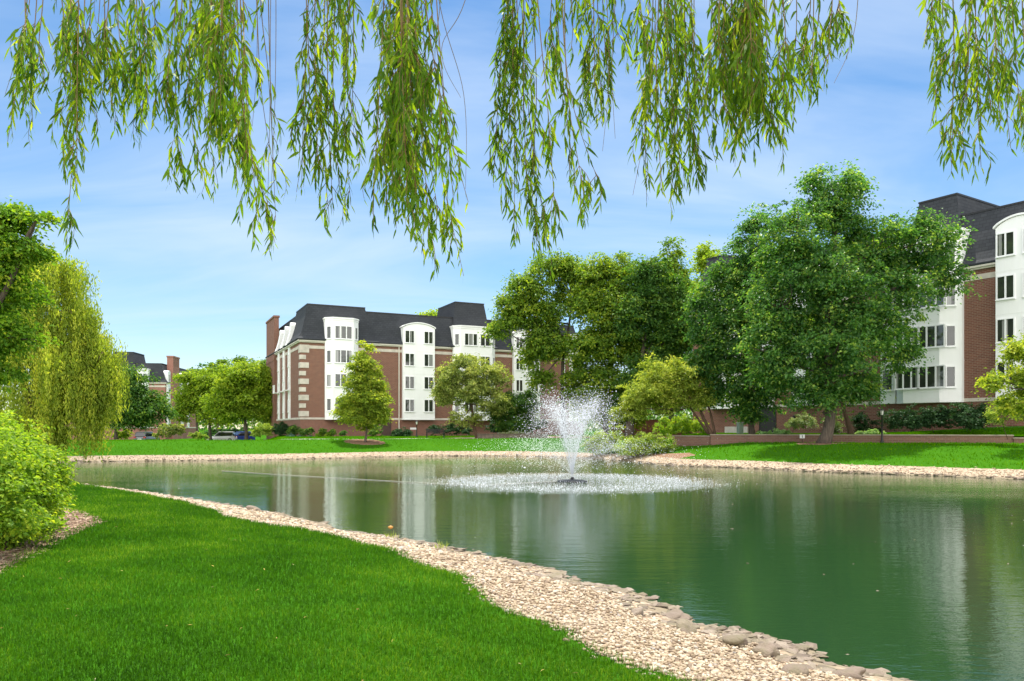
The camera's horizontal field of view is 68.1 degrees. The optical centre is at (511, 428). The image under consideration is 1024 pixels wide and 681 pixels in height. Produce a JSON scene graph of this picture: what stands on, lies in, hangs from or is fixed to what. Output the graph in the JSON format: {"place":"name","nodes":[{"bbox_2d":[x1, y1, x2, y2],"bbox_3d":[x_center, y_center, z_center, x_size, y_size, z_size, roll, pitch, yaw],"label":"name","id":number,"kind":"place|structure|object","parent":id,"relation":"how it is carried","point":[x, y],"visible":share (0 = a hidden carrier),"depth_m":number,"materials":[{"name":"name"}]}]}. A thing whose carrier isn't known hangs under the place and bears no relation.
{"place":"outdoors","nodes":[
{"label":"outdoors","id":0,"kind":"place"},
{"bbox_2d":[0,429,1023,680],"bbox_3d":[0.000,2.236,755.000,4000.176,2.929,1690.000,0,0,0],"label":"ground","id":1,"kind":"structure","parent":0,"point":[920,459],"depth_m":11.03,"materials":[{"name":"green plant"}]},
{"bbox_2d":[0,195,69,393],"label":"ash tree","id":2,"kind":"object","parent":1,"relation":"on","point":[18,288],"visible":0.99,"depth_m":20.80,"materials":[{"name":"green plant"}]},
{"bbox_2d":[0,409,82,550],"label":"privet shrub","id":3,"kind":"object","parent":1,"relation":"on","point":[35,480],"visible":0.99,"depth_m":9.87,"materials":[{"name":"green plant"}]},
{"bbox_2d":[0,508,104,571],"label":"mulch","id":4,"kind":"object","parent":1,"relation":"on","point":[70,523],"visible":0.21,"depth_m":11.01,"materials":[{"name":"brown wood"}]},
{"bbox_2d":[0,242,141,462],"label":"weeping willow","id":5,"kind":"object","parent":1,"relation":"on","point":[76,373],"visible":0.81,"depth_m":41.70,"materials":[{"name":"green plant"}]},
{"bbox_2d":[110,428,133,438],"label":"rounded shrub","id":6,"kind":"object","parent":1,"relation":"on","point":[123,434],"visible":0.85,"depth_m":85.79,"materials":[{"name":"green plant"}]},
{"bbox_2d":[64,352,195,439],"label":"apartment building","id":7,"kind":"structure","parent":1,"relation":"on","point":[168,369],"depth_m":150.62,"materials":[{"name":"brick"}]},
{"bbox_2d":[99,362,184,438],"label":"shade tree","id":8,"kind":"object","parent":1,"relation":"on","point":[143,410],"visible":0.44,"depth_m":83.00,"materials":[{"name":"green plant"}]},
{"bbox_2d":[133,432,158,439],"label":"parked car","id":9,"kind":"object","parent":1,"relation":"on","point":[145,436],"visible":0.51,"depth_m":106.06,"materials":[{"name":"grey paint"}]},
{"bbox_2d":[151,423,186,439],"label":"rounded shrub","id":10,"kind":"object","parent":1,"relation":"on","point":[172,430],"visible":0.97,"depth_m":105.66,"materials":[{"name":"green plant"}]},
{"bbox_2d":[188,431,209,439],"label":"rounded shrub","id":11,"kind":"object","parent":1,"relation":"on","point":[197,435],"visible":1,"depth_m":103.75,"materials":[{"name":"green plant"}]},
{"bbox_2d":[165,362,239,440],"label":"locust tree","id":12,"kind":"object","parent":1,"relation":"on","point":[187,400],"visible":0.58,"depth_m":110.62,"materials":[{"name":"green plant"}]},
{"bbox_2d":[188,362,221,431],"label":"tree","id":13,"kind":"object","parent":1,"relation":"on","point":[202,366],"visible":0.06,"depth_m":195.64,"materials":[{"name":"green plant"}]},
{"bbox_2d":[201,357,233,432],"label":"tree","id":14,"kind":"object","parent":1,"relation":"on","point":[218,361],"visible":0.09,"depth_m":201.73,"materials":[{"name":"green plant"}]},
{"bbox_2d":[208,432,237,440],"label":"parked car","id":15,"kind":"object","parent":1,"relation":"on","point":[225,435],"visible":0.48,"depth_m":115.28,"materials":[{"name":"white paint"}]},
{"bbox_2d":[204,428,252,435],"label":"hedge row","id":16,"kind":"object","parent":1,"relation":"on","point":[229,430],"visible":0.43,"depth_m":123.73,"materials":[{"name":"green plant"}]},
{"bbox_2d":[196,357,273,439],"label":"locust tree","id":17,"kind":"object","parent":1,"relation":"on","point":[236,380],"visible":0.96,"depth_m":102.39,"materials":[{"name":"green plant"}]},
{"bbox_2d":[227,354,256,429],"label":"tree","id":18,"kind":"object","parent":1,"relation":"on","point":[237,359],"visible":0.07,"depth_m":205.72,"materials":[{"name":"green plant"}]},
{"bbox_2d":[235,431,255,440],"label":"parked car","id":19,"kind":"object","parent":1,"relation":"on","point":[240,434],"visible":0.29,"depth_m":118.58,"materials":[{"name":"blue paint"}]},
{"bbox_2d":[248,422,274,437],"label":"rounded shrub","id":20,"kind":"object","parent":1,"relation":"on","point":[266,428],"visible":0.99,"depth_m":87.71,"materials":[{"name":"green plant"}]},
{"bbox_2d":[272,420,293,435],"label":"yew hedge","id":21,"kind":"object","parent":1,"relation":"on","point":[280,429],"visible":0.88,"depth_m":87.64,"materials":[{"name":"green plant"}]},
{"bbox_2d":[285,425,299,435],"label":"rounded shrub","id":22,"kind":"object","parent":1,"relation":"on","point":[293,429],"visible":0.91,"depth_m":83.76,"materials":[{"name":"green plant"}]},
{"bbox_2d":[0,406,692,434],"bbox_3d":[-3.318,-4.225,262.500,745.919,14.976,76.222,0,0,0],"label":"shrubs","id":23,"kind":"object","parent":1,"relation":"on","point":[588,425],"visible":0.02,"depth_m":246.41,"materials":[{"name":"green plant"}]},
{"bbox_2d":[0,481,720,680],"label":"lawn grass","id":24,"kind":"structure","parent":1,"relation":"on","point":[104,499],"depth_m":6.62,"materials":[{"name":"green plant"}]},
{"bbox_2d":[329,340,396,441],"bbox_3d":[-12.321,-3.076,62.405,5.663,8.675,5.254,0,0,0],"label":"young tree","id":25,"kind":"object","parent":1,"relation":"on","point":[365,401],"visible":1,"depth_m":61.79,"materials":[{"name":"green plant"}]},
{"bbox_2d":[367,424,382,436],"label":"bed plant","id":26,"kind":"object","parent":1,"relation":"on","point":[374,431],"visible":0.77,"depth_m":81.61,"materials":[{"name":"green plant"}]},
{"bbox_2d":[390,426,412,436],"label":"box hedge","id":27,"kind":"object","parent":1,"relation":"on","point":[400,432],"visible":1,"depth_m":83.58,"materials":[{"name":"green plant"}]},
{"bbox_2d":[265,301,583,439],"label":"apartment building","id":28,"kind":"structure","parent":1,"relation":"on","point":[311,348],"depth_m":91.07,"materials":[{"name":"red brick"}]},
{"bbox_2d":[335,373,349,387],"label":"window","id":29,"kind":"structure","parent":28,"relation":"in","point":[338,376],"depth_m":86.57,"materials":[{"name":"white glass"}]},
{"bbox_2d":[335,349,351,363],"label":"window","id":30,"kind":"structure","parent":28,"relation":"in","point":[341,356],"depth_m":86.71,"materials":[{"name":"white glass"}]},
{"bbox_2d":[334,325,352,339],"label":"window","id":31,"kind":"structure","parent":28,"relation":"in","point":[341,332],"depth_m":86.76,"materials":[{"name":"white glass"}]},
{"bbox_2d":[381,419,390,435],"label":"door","id":32,"kind":"structure","parent":28,"relation":"in","point":[386,429],"depth_m":90.04,"materials":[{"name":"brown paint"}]},
{"bbox_2d":[405,399,414,411],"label":"window","id":33,"kind":"structure","parent":28,"relation":"in","point":[409,403],"depth_m":90.75,"materials":[{"name":"white glass"}]},
{"bbox_2d":[405,376,414,388],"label":"window","id":34,"kind":"structure","parent":28,"relation":"in","point":[409,380],"depth_m":90.75,"materials":[{"name":"white glass"}]},
{"bbox_2d":[405,353,414,366],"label":"window","id":35,"kind":"structure","parent":28,"relation":"in","point":[409,357],"depth_m":90.79,"materials":[{"name":"white glass"}]},
{"bbox_2d":[405,330,414,343],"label":"window","id":36,"kind":"structure","parent":28,"relation":"in","point":[409,334],"depth_m":90.81,"materials":[{"name":"white glass"}]},
{"bbox_2d":[424,399,432,411],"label":"window","id":37,"kind":"structure","parent":28,"relation":"in","point":[428,403],"depth_m":91.77,"materials":[{"name":"white glass"}]},
{"bbox_2d":[424,377,432,389],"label":"window","id":38,"kind":"structure","parent":28,"relation":"in","point":[427,380],"depth_m":91.77,"materials":[{"name":"white glass"}]},
{"bbox_2d":[424,354,432,366],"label":"window","id":39,"kind":"structure","parent":28,"relation":"in","point":[428,358],"depth_m":91.77,"materials":[{"name":"clear glass"}]},
{"bbox_2d":[424,331,433,344],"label":"window","id":40,"kind":"structure","parent":28,"relation":"in","point":[428,335],"depth_m":91.77,"materials":[{"name":"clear glass"}]},
{"bbox_2d":[464,333,477,345],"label":"window","id":41,"kind":"structure","parent":28,"relation":"in","point":[470,339],"depth_m":93.62,"materials":[{"name":"white glass"}]},
{"bbox_2d":[480,334,490,346],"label":"window","id":42,"kind":"structure","parent":28,"relation":"in","point":[483,342],"depth_m":94.45,"materials":[{"name":"clear glass"}]},
{"bbox_2d":[516,379,522,391],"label":"window","id":43,"kind":"structure","parent":28,"relation":"in","point":[519,383],"depth_m":97.14,"materials":[{"name":"clear glass"}]},
{"bbox_2d":[414,308,437,315],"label":"tree","id":44,"kind":"object","parent":1,"relation":"on","point":[432,313],"visible":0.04,"depth_m":129.54,"materials":[{"name":"green plant"}]},
{"bbox_2d":[426,429,444,437],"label":"park bench","id":45,"kind":"object","parent":1,"relation":"on","point":[434,431],"visible":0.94,"depth_m":74.19,"materials":[{"name":"brown wood"}]},
{"bbox_2d":[425,423,472,435],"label":"box hedge","id":46,"kind":"object","parent":1,"relation":"on","point":[457,429],"visible":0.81,"depth_m":85.70,"materials":[{"name":"green plant"}]},
{"bbox_2d":[427,352,519,437],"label":"tree","id":47,"kind":"object","parent":1,"relation":"on","point":[453,379],"visible":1,"depth_m":71.29,"materials":[{"name":"green plant"}]},
{"bbox_2d":[86,483,881,680],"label":"gravel","id":48,"kind":"structure","parent":1,"relation":"on","point":[714,671],"depth_m":7.26,"materials":[{"name":"beige gravel"}]},
{"bbox_2d":[477,434,547,438],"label":"planter wall","id":49,"kind":"structure","parent":1,"relation":"on","point":[485,436],"depth_m":69.95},
{"bbox_2d":[3,0,1023,281],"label":"weeping willow","id":50,"kind":"object","parent":1,"relation":"on","point":[413,84],"visible":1,"depth_m":4.05,"materials":[{"name":"green plant"}]},
{"bbox_2d":[483,387,546,433],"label":"tree","id":51,"kind":"object","parent":1,"relation":"on","point":[506,422],"visible":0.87,"depth_m":73.01,"materials":[{"name":"green plant"}]},
{"bbox_2d":[483,419,547,433],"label":"rounded shrub","id":52,"kind":"object","parent":1,"relation":"on","point":[496,431],"visible":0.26,"depth_m":77.61,"materials":[{"name":"green plant"}]},
{"bbox_2d":[130,489,911,680],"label":"rubble","id":53,"kind":"object","parent":1,"relation":"on","point":[800,655],"visible":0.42,"depth_m":8.03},
{"bbox_2d":[478,248,588,436],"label":"shade tree","id":54,"kind":"object","parent":1,"relation":"on","point":[540,344],"visible":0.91,"depth_m":77.70,"materials":[{"name":"green plant"}]},
{"bbox_2d":[60,451,1023,478],"bbox_3d":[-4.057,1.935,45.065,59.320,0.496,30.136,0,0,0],"label":"gravel","id":55,"kind":"structure","parent":1,"relation":"on","point":[163,457],"depth_m":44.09,"materials":[{"name":"beige gravel"}]},
{"bbox_2d":[67,435,1023,469],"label":"lawn grass","id":56,"kind":"structure","parent":1,"relation":"on","point":[290,438],"depth_m":47.94,"materials":[{"name":"green plant"}]},
{"bbox_2d":[580,424,625,454],"bbox_3d":[6.492,0.787,53.977,2.917,2.214,2.660,0,0,-36],"label":"rounded shrub","id":57,"kind":"object","parent":1,"relation":"on","point":[610,435],"visible":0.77,"depth_m":53.65,"materials":[{"name":"green plant"}]},
{"bbox_2d":[555,250,661,437],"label":"shade tree","id":58,"kind":"object","parent":1,"relation":"on","point":[595,297],"visible":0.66,"depth_m":75.38,"materials":[{"name":"green plant"}]},
{"bbox_2d":[631,607,643,614],"bbox_3d":[1.361,1.992,8.235,0.202,0.101,0.155,-18,16,-27],"label":"shore rock","id":59,"kind":"object","parent":1,"relation":"on","point":[637,611],"visible":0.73,"depth_m":8.18,"materials":[{"name":"beige stone"}]},
{"bbox_2d":[612,430,678,455],"bbox_3d":[8.764,0.941,49.988,4.608,1.684,2.990,0,0,0],"label":"rounded shrub","id":60,"kind":"object","parent":1,"relation":"on","point":[662,443],"visible":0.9,"depth_m":49.52,"materials":[{"name":"green plant"}]},
{"bbox_2d":[602,253,692,437],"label":"shade tree","id":61,"kind":"object","parent":1,"relation":"on","point":[651,306],"visible":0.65,"depth_m":73.24,"materials":[{"name":"green plant"}]},
{"bbox_2d":[611,419,692,436],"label":"shrub","id":62,"kind":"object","parent":1,"relation":"on","point":[647,430],"depth_m":82.07,"materials":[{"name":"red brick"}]},
{"bbox_2d":[651,236,702,418],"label":"tall tree","id":63,"kind":"object","parent":1,"relation":"on","point":[676,254],"visible":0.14,"depth_m":91.42,"materials":[{"name":"green plant"}]},
{"bbox_2d":[666,609,690,619],"bbox_3d":[1.817,2.069,8.329,0.290,0.081,0.308,9,13,44],"label":"shore rock","id":64,"kind":"object","parent":1,"relation":"on","point":[676,614],"visible":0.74,"depth_m":8.31,"materials":[{"name":"beige stone"}]},
{"bbox_2d":[676,619,696,632],"bbox_3d":[1.720,1.990,7.510,0.210,0.151,0.268,23,23,29],"label":"shore rock","id":65,"kind":"object","parent":1,"relation":"on","point":[686,626],"visible":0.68,"depth_m":7.47,"materials":[{"name":"beige stone"}]},
{"bbox_2d":[672,435,709,446],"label":"retaining wall","id":66,"kind":"structure","parent":1,"relation":"on","point":[691,440],"depth_m":52.30,"materials":[{"name":"brick"}]},
{"bbox_2d":[687,235,723,296],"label":"tall tree","id":67,"kind":"object","parent":1,"relation":"on","point":[703,252],"visible":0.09,"depth_m":103.10,"materials":[{"name":"green plant"}]},
{"bbox_2d":[718,635,747,644],"bbox_3d":[2.048,1.957,6.951,0.286,0.128,0.227,6,-15,-11],"label":"shore rock","id":68,"kind":"object","parent":1,"relation":"on","point":[734,639],"visible":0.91,"depth_m":6.87,"materials":[{"name":"beige stone"}]},
{"bbox_2d":[752,642,779,655],"bbox_3d":[2.278,1.999,6.795,0.243,0.117,0.204,2,11,29],"label":"shore rock","id":69,"kind":"object","parent":1,"relation":"on","point":[767,648],"visible":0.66,"depth_m":6.76,"materials":[{"name":"beige stone"}]},
{"bbox_2d":[782,663,808,675],"bbox_3d":[2.236,1.911,5.962,0.230,0.101,0.186,-3,8,-33],"label":"shore rock","id":70,"kind":"object","parent":1,"relation":"on","point":[797,668],"visible":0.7,"depth_m":5.92,"materials":[{"name":"beige stone"}]},
{"bbox_2d":[832,666,865,679],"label":"shore rock","id":71,"kind":"object","parent":1,"relation":"on","point":[856,672],"visible":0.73,"depth_m":6.10,"materials":[{"name":"beige stone"}]},
{"bbox_2d":[682,426,1023,435],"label":"terrace","id":72,"kind":"structure","parent":1,"relation":"on","point":[976,432],"depth_m":48.27,"materials":[{"name":"green plant"}]},
{"bbox_2d":[608,352,725,435],"bbox_3d":[10.610,-2.392,53.066,7.392,6.204,5.059,0,0,-27],"label":"crabapple tree","id":73,"kind":"object","parent":72,"relation":"on","point":[643,398],"visible":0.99,"depth_m":52.53,"materials":[{"name":"green plant"}]},
{"bbox_2d":[652,413,709,437],"bbox_3d":[12.553,-0.178,57.075,4.311,2.070,2.903,0,0,-12],"label":"clipped hedge","id":74,"kind":"object","parent":72,"relation":"on","point":[681,426],"visible":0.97,"depth_m":56.68,"materials":[{"name":"green plant"}]},
{"bbox_2d":[675,201,797,433],"bbox_3d":[16.005,-7.835,53.824,9.195,16.785,7.285,0,0,0],"label":"shade tree","id":75,"kind":"object","parent":72,"relation":"on","point":[717,318],"visible":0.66,"depth_m":53.01,"materials":[{"name":"green plant"}]},
{"bbox_2d":[756,428,792,433],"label":"hosta clump","id":76,"kind":"object","parent":72,"relation":"on","point":[777,431],"visible":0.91,"depth_m":51.29,"materials":[{"name":"green plant"}]},
{"bbox_2d":[783,412,821,430],"bbox_3d":[21.534,-0.428,56.021,2.523,1.728,2.324,0,0,-43],"label":"flowering shrub","id":77,"kind":"object","parent":72,"relation":"on","point":[811,421],"visible":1,"depth_m":55.83,"materials":[{"name":"green plant"}]},
{"bbox_2d":[821,415,845,433],"bbox_3d":[22.433,-0.457,52.963,1.572,1.796,1.668,0,0,0],"label":"flowering shrub","id":78,"kind":"object","parent":72,"relation":"on","point":[837,428],"visible":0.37,"depth_m":52.67,"materials":[{"name":"green plant"}]},
{"bbox_2d":[803,305,875,433],"bbox_3d":[21.899,-4.104,52.250,6.410,9.378,4.270,0,0,0],"label":"leaning tree","id":79,"kind":"object","parent":72,"relation":"on","point":[848,424],"visible":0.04,"depth_m":51.84,"materials":[{"name":"green plant"}]},
{"bbox_2d":[849,411,886,431],"bbox_3d":[25.479,-0.450,54.538,2.683,1.764,1.702,0,0,0],"label":"yew hedge","id":80,"kind":"object","parent":72,"relation":"on","point":[860,425],"visible":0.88,"depth_m":54.45,"materials":[{"name":"green plant"}]},
{"bbox_2d":[854,428,886,433],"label":"hosta clump","id":81,"kind":"object","parent":72,"relation":"on","point":[874,431],"visible":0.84,"depth_m":51.18,"materials":[{"name":"green plant"}]},
{"bbox_2d":[876,402,953,432],"bbox_3d":[26.002,-0.722,48.415,5.162,1.958,2.336,0,0,0],"label":"yew hedge","id":82,"kind":"object","parent":72,"relation":"on","point":[926,418],"visible":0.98,"depth_m":48.16,"materials":[{"name":"green plant"}]},
{"bbox_2d":[945,401,1001,430],"bbox_3d":[28.570,-0.789,47.017,2.968,1.899,2.526,0,0,0],"label":"yew hedge","id":83,"kind":"object","parent":72,"relation":"on","point":[971,419],"visible":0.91,"depth_m":46.74,"materials":[{"name":"green plant"}]},
{"bbox_2d":[687,193,1023,437],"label":"apartment building","id":84,"kind":"structure","parent":1,"relation":"on","point":[968,334],"depth_m":50.96,"materials":[{"name":"white paint"}]},
{"bbox_2d":[759,408,775,432],"bbox_3d":[21.815,-0.710,64.627,0.170,2.180,1.760,0,0,-32],"label":"door","id":85,"kind":"structure","parent":84,"relation":"in","point":[770,425],"depth_m":64.53,"materials":[{"name":"paint"}]},
{"bbox_2d":[882,371,893,391],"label":"window","id":86,"kind":"structure","parent":84,"relation":"in","point":[889,387],"depth_m":55.31,"materials":[{"name":"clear glass"}]},
{"bbox_2d":[894,366,919,389],"bbox_3d":[27.690,-3.530,53.079,0.110,1.580,1.810,0,0,-32],"label":"window","id":87,"kind":"structure","parent":84,"relation":"in","point":[906,382],"depth_m":53.08,"materials":[{"name":"clear glass"}]},
{"bbox_2d":[917,365,945,388],"bbox_3d":[28.587,-3.530,51.664,0.110,1.580,1.910,0,0,-32],"label":"window","id":88,"kind":"structure","parent":84,"relation":"in","point":[935,379],"depth_m":51.60,"materials":[{"name":"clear glass"}]},
{"bbox_2d":[917,324,945,348],"bbox_3d":[28.587,-6.280,51.664,0.110,1.580,1.910,0,0,-32],"label":"window","id":89,"kind":"structure","parent":84,"relation":"in","point":[937,332],"depth_m":51.55,"materials":[{"name":"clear glass"}]},
{"bbox_2d":[917,287,945,309],"bbox_3d":[28.587,-9.030,51.664,0.110,1.580,1.910,0,0,-32],"label":"window","id":90,"kind":"structure","parent":84,"relation":"in","point":[942,299],"depth_m":51.39,"materials":[{"name":"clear glass"}]},
{"bbox_2d":[945,366,956,387],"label":"window","id":91,"kind":"structure","parent":84,"relation":"in","point":[950,371],"depth_m":51.03,"materials":[{"name":"grey glass"}]},
{"bbox_2d":[945,325,956,347],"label":"window","id":92,"kind":"structure","parent":84,"relation":"in","point":[950,330],"depth_m":51.04,"materials":[{"name":"grey glass"}]},
{"bbox_2d":[945,286,956,306],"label":"window","id":93,"kind":"structure","parent":84,"relation":"in","point":[949,301],"depth_m":51.01,"materials":[{"name":"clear glass"}]},
{"bbox_2d":[995,317,1014,343],"bbox_3d":[31.509,-6.280,48.363,0.110,1.580,1.160,0,0,-32],"label":"window","id":94,"kind":"structure","parent":84,"relation":"in","point":[1004,326],"depth_m":48.38,"materials":[{"name":"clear glass"}]},
{"bbox_2d":[996,361,1014,385],"bbox_3d":[31.509,-3.530,48.363,0.110,1.580,1.160,0,0,-32],"label":"window","id":95,"kind":"structure","parent":84,"relation":"in","point":[1000,366],"depth_m":48.39,"materials":[{"name":"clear glass"}]},
{"bbox_2d":[995,274,1015,300],"bbox_3d":[31.509,-9.030,48.363,0.110,1.580,1.160,0,0,-32],"label":"window","id":96,"kind":"structure","parent":84,"relation":"in","point":[1005,284],"depth_m":48.35,"materials":[{"name":"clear glass"}]},
{"bbox_2d":[995,230,1015,258],"bbox_3d":[31.509,-11.780,48.363,0.110,1.580,1.160,0,0,-32],"label":"window","id":97,"kind":"structure","parent":84,"relation":"in","point":[1005,241],"depth_m":48.35,"materials":[{"name":"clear glass"}]},
{"bbox_2d":[728,158,985,442],"bbox_3d":[21.141,-7.597,46.193,16.399,17.563,9.638,0,0,0],"label":"shade tree","id":98,"kind":"object","parent":1,"relation":"on","point":[793,262],"visible":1,"depth_m":45.14,"materials":[{"name":"green plant"}]},
{"bbox_2d":[710,434,1013,444],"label":"retaining wall","id":99,"kind":"structure","parent":1,"relation":"on","point":[715,439],"depth_m":47.97,"materials":[{"name":"brick"}]},
{"bbox_2d":[880,409,884,442],"bbox_3d":[23.118,-0.165,47.300,0.277,2.333,0.277,0,0,-22],"label":"lamp post","id":100,"kind":"object","parent":1,"relation":"on","point":[882,414],"visible":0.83,"depth_m":47.26,"materials":[{"name":"black metal"}]},
{"bbox_2d":[971,330,1023,419],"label":"young tree","id":101,"kind":"object","parent":1,"relation":"on","point":[1013,351],"visible":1,"depth_m":37.35,"materials":[{"name":"green plant"}]},
{"bbox_2d":[982,398,1023,438],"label":"rounded shrub","id":102,"kind":"object","parent":1,"relation":"on","point":[991,414],"visible":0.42,"depth_m":39.54,"materials":[{"name":"green plant"}]},
{"bbox_2d":[0,0,1023,428],"label":"sky","id":103,"kind":"structure","parent":0,"point":[185,282],"materials":[{"name":"blue"}]},
{"bbox_2d":[63,456,1023,680],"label":"pond water","id":104,"kind":"structure","parent":0,"point":[945,602],"depth_m":15.64,"materials":[{"name":"green liquid"}]},
{"bbox_2d":[230,471,555,485],"bbox_3d":[-6.970,2.089,32.426,17.835,0.018,3.263,0,0,25],"label":"mooring cable","id":105,"kind":"object","parent":104,"relation":"on","point":[398,481],"visible":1,"depth_m":30.14,"materials":[{"name":"grey"}]},
{"bbox_2d":[410,377,749,495],"bbox_3d":[2.628,-0.039,30.218,14.167,4.519,15.454,0,0,0],"label":"fountain","id":106,"kind":"object","parent":104,"relation":"on","point":[572,450],"visible":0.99,"depth_m":30.05,"materials":[{"name":"white liquid"}]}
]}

